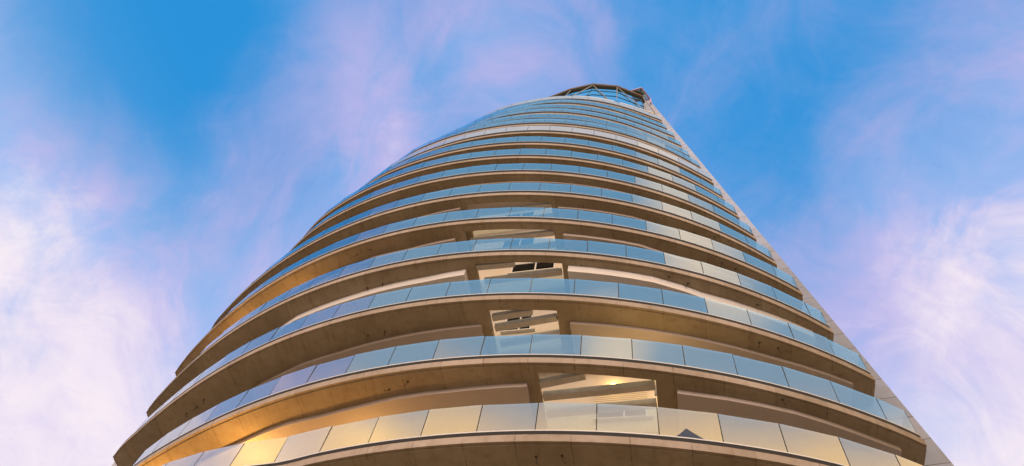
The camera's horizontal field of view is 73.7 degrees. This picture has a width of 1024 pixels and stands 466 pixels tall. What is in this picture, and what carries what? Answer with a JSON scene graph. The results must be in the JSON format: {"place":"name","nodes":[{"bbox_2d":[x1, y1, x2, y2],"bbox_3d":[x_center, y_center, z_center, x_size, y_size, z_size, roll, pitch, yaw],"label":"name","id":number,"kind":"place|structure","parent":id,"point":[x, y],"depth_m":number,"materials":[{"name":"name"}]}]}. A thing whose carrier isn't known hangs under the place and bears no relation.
{"place":"outdoors","nodes":[
{"label":"outdoors","id":0,"kind":"place"},
{"bbox_2d":[0,0,1023,465],"label":"sky","id":1,"kind":"structure","parent":0,"point":[158,157],"materials":[{"name":"blue"}]},
{"bbox_2d":[112,83,953,465],"bbox_3d":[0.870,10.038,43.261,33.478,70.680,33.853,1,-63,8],"label":"apartment tower","id":2,"kind":"structure","parent":0,"point":[594,275],"depth_m":22.73,"materials":[{"name":"concrete"}]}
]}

